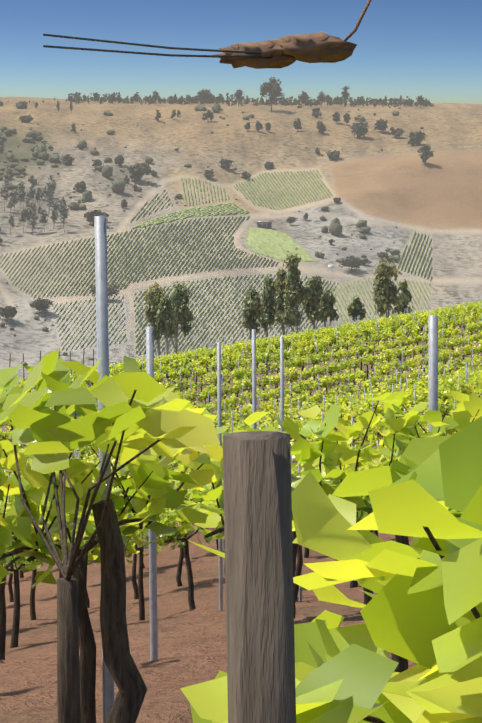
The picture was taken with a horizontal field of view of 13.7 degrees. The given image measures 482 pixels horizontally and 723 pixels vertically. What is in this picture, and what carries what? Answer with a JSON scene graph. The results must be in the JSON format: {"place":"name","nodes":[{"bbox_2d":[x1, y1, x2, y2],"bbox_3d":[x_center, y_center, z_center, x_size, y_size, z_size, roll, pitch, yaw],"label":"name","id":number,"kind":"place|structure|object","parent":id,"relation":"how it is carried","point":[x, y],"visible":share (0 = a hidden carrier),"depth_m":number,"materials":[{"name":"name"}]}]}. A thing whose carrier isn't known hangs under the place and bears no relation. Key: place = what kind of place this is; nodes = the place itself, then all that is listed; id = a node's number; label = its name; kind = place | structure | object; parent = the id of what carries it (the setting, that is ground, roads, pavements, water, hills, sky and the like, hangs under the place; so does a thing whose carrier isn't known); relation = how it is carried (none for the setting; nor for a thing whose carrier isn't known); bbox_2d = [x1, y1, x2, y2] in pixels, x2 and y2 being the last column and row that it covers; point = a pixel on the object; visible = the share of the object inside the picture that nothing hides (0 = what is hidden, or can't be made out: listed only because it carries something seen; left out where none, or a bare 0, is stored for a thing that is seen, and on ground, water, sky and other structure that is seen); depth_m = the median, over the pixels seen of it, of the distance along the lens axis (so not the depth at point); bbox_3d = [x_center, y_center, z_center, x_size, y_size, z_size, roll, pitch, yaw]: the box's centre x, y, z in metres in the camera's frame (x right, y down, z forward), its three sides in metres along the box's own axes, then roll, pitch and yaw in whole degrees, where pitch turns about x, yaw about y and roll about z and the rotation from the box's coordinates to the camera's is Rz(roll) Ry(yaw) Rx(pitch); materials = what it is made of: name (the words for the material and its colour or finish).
{"place":"outdoors","nodes":[
{"label":"outdoors","id":0,"kind":"place"},
{"bbox_2d":[0,97,481,722],"bbox_3d":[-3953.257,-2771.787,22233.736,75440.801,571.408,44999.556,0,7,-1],"label":"terrain","id":1,"kind":"structure","parent":0,"point":[402,187],"depth_m":787.75,"materials":[{"name":"soil"}]},
{"bbox_2d":[0,166,68,226],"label":"trees","id":2,"kind":"object","parent":1,"relation":"on","point":[31,210],"visible":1,"depth_m":777.53,"materials":[{"name":"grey plant"}]},
{"bbox_2d":[9,348,93,383],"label":"distant posts","id":3,"kind":"object","parent":1,"relation":"on","point":[59,357],"visible":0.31,"depth_m":93.87,"materials":[{"name":"grey wood"}]},
{"bbox_2d":[0,349,219,722],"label":"grapevine","id":4,"kind":"object","parent":1,"relation":"on","point":[149,415],"visible":1,"depth_m":5.81,"materials":[{"name":"green plant"}]},
{"bbox_2d":[92,499,146,722],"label":"grapevine trunk","id":5,"kind":"object","parent":1,"relation":"on","point":[127,679],"visible":0.96,"depth_m":6.94,"materials":[{"name":"brown plant"}]},
{"bbox_2d":[144,280,164,371],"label":"eucalyptus","id":6,"kind":"object","parent":1,"relation":"on","point":[155,293],"visible":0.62,"depth_m":149.88,"materials":[{"name":"green plant"}]},
{"bbox_2d":[154,293,177,376],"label":"eucalyptus","id":7,"kind":"object","parent":1,"relation":"on","point":[166,320],"visible":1,"depth_m":147.11,"materials":[{"name":"green plant"}]},
{"bbox_2d":[169,280,193,373],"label":"eucalyptus","id":8,"kind":"object","parent":1,"relation":"on","point":[179,299],"visible":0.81,"depth_m":156.12,"materials":[{"name":"green plant"}]},
{"bbox_2d":[4,88,423,321],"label":"tree trunks","id":9,"kind":"object","parent":1,"relation":"on","point":[272,100],"visible":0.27,"depth_m":1029.56,"materials":[{"name":"brown"}]},
{"bbox_2d":[0,170,431,354],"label":"distant vineyards","id":10,"kind":"object","parent":1,"relation":"on","point":[275,243],"visible":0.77,"depth_m":745.51,"materials":[{"name":"green plant"}]},
{"bbox_2d":[0,77,434,366],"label":"hill scrub and trees","id":11,"kind":"object","parent":1,"relation":"on","point":[138,171],"visible":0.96,"depth_m":940.59,"materials":[{"name":"green plant"}]},
{"bbox_2d":[0,306,481,722],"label":"grapevine trunks","id":12,"kind":"object","parent":1,"relation":"on","point":[87,660],"visible":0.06,"depth_m":15.74,"materials":[{"name":"brown plant"}]},
{"bbox_2d":[0,300,481,587],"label":"grapevine foliage","id":13,"kind":"object","parent":12,"relation":"attached to","point":[160,488],"visible":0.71,"depth_m":22.08,"materials":[{"name":"green plant"}]},
{"bbox_2d":[5,296,481,600],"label":"trellis posts","id":14,"kind":"object","parent":1,"relation":"on","point":[299,470],"visible":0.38,"depth_m":85.41,"materials":[{"name":"grey metal"}]},
{"bbox_2d":[241,287,263,360],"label":"eucalyptus","id":15,"kind":"object","parent":1,"relation":"on","point":[253,309],"visible":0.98,"depth_m":152.31,"materials":[{"name":"green plant"}]},
{"bbox_2d":[223,431,295,722],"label":"wooden post","id":16,"kind":"object","parent":1,"relation":"on","point":[259,580],"visible":1,"depth_m":1.86,"materials":[{"name":"brown wood"}]},
{"bbox_2d":[94,216,437,722],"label":"metal posts","id":17,"kind":"object","parent":1,"relation":"on","point":[101,280],"visible":0.5,"depth_m":11.01,"materials":[{"name":"silver metal"}]},
{"bbox_2d":[257,274,278,339],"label":"eucalyptus","id":18,"kind":"object","parent":1,"relation":"on","point":[269,290],"visible":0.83,"depth_m":157.99,"materials":[{"name":"green plant"}]},
{"bbox_2d":[273,267,294,334],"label":"eucalyptus","id":19,"kind":"object","parent":1,"relation":"on","point":[281,274],"visible":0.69,"depth_m":153.81,"materials":[{"name":"green plant"}]},
{"bbox_2d":[280,247,311,350],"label":"eucalyptus","id":20,"kind":"object","parent":1,"relation":"on","point":[296,295],"visible":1,"depth_m":149.80,"materials":[{"name":"green plant"}]},
{"bbox_2d":[300,274,326,347],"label":"eucalyptus","id":21,"kind":"object","parent":1,"relation":"on","point":[311,311],"visible":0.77,"depth_m":159.76,"materials":[{"name":"green plant"}]},
{"bbox_2d":[317,289,339,327],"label":"eucalyptus","id":22,"kind":"object","parent":1,"relation":"on","point":[326,309],"visible":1,"depth_m":148.97,"materials":[{"name":"green plant"}]},
{"bbox_2d":[180,416,481,722],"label":"grapevine","id":23,"kind":"object","parent":1,"relation":"on","point":[424,612],"visible":0.92,"depth_m":2.49,"materials":[{"name":"green plant"}]},
{"bbox_2d":[347,296,365,341],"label":"eucalyptus","id":24,"kind":"object","parent":1,"relation":"on","point":[354,308],"visible":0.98,"depth_m":145.94,"materials":[{"name":"green plant"}]},
{"bbox_2d":[370,257,401,317],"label":"eucalyptus","id":25,"kind":"object","parent":1,"relation":"on","point":[385,293],"visible":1,"depth_m":151.36,"materials":[{"name":"green plant"}]},
{"bbox_2d":[392,279,413,314],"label":"eucalyptus","id":26,"kind":"object","parent":1,"relation":"on","point":[405,297],"visible":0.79,"depth_m":159.76,"materials":[{"name":"green plant"}]},
{"bbox_2d":[0,0,481,103],"label":"sky","id":27,"kind":"structure","parent":0,"point":[431,49],"materials":[{"name":"blue"}]},
{"bbox_2d":[258,222,271,227],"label":"shed doors","id":28,"kind":"structure","parent":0,"point":[264,225],"depth_m":814.69,"materials":[{"name":"grey metal"}]},
{"bbox_2d":[258,223,271,228],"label":"shed walls","id":29,"kind":"structure","parent":0,"point":[265,223],"depth_m":814.79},
{"bbox_2d":[214,0,371,68],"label":"dry leaf","id":30,"kind":"object","parent":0,"point":[317,47],"visible":0.98,"depth_m":2.85,"materials":[{"name":"brown plant"}]},
{"bbox_2d":[43,34,272,58],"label":"thin stems","id":31,"kind":"object","parent":30,"relation":"attached to","point":[145,45],"visible":0.88,"depth_m":2.75,"materials":[{"name":"brown bark"}]}
]}

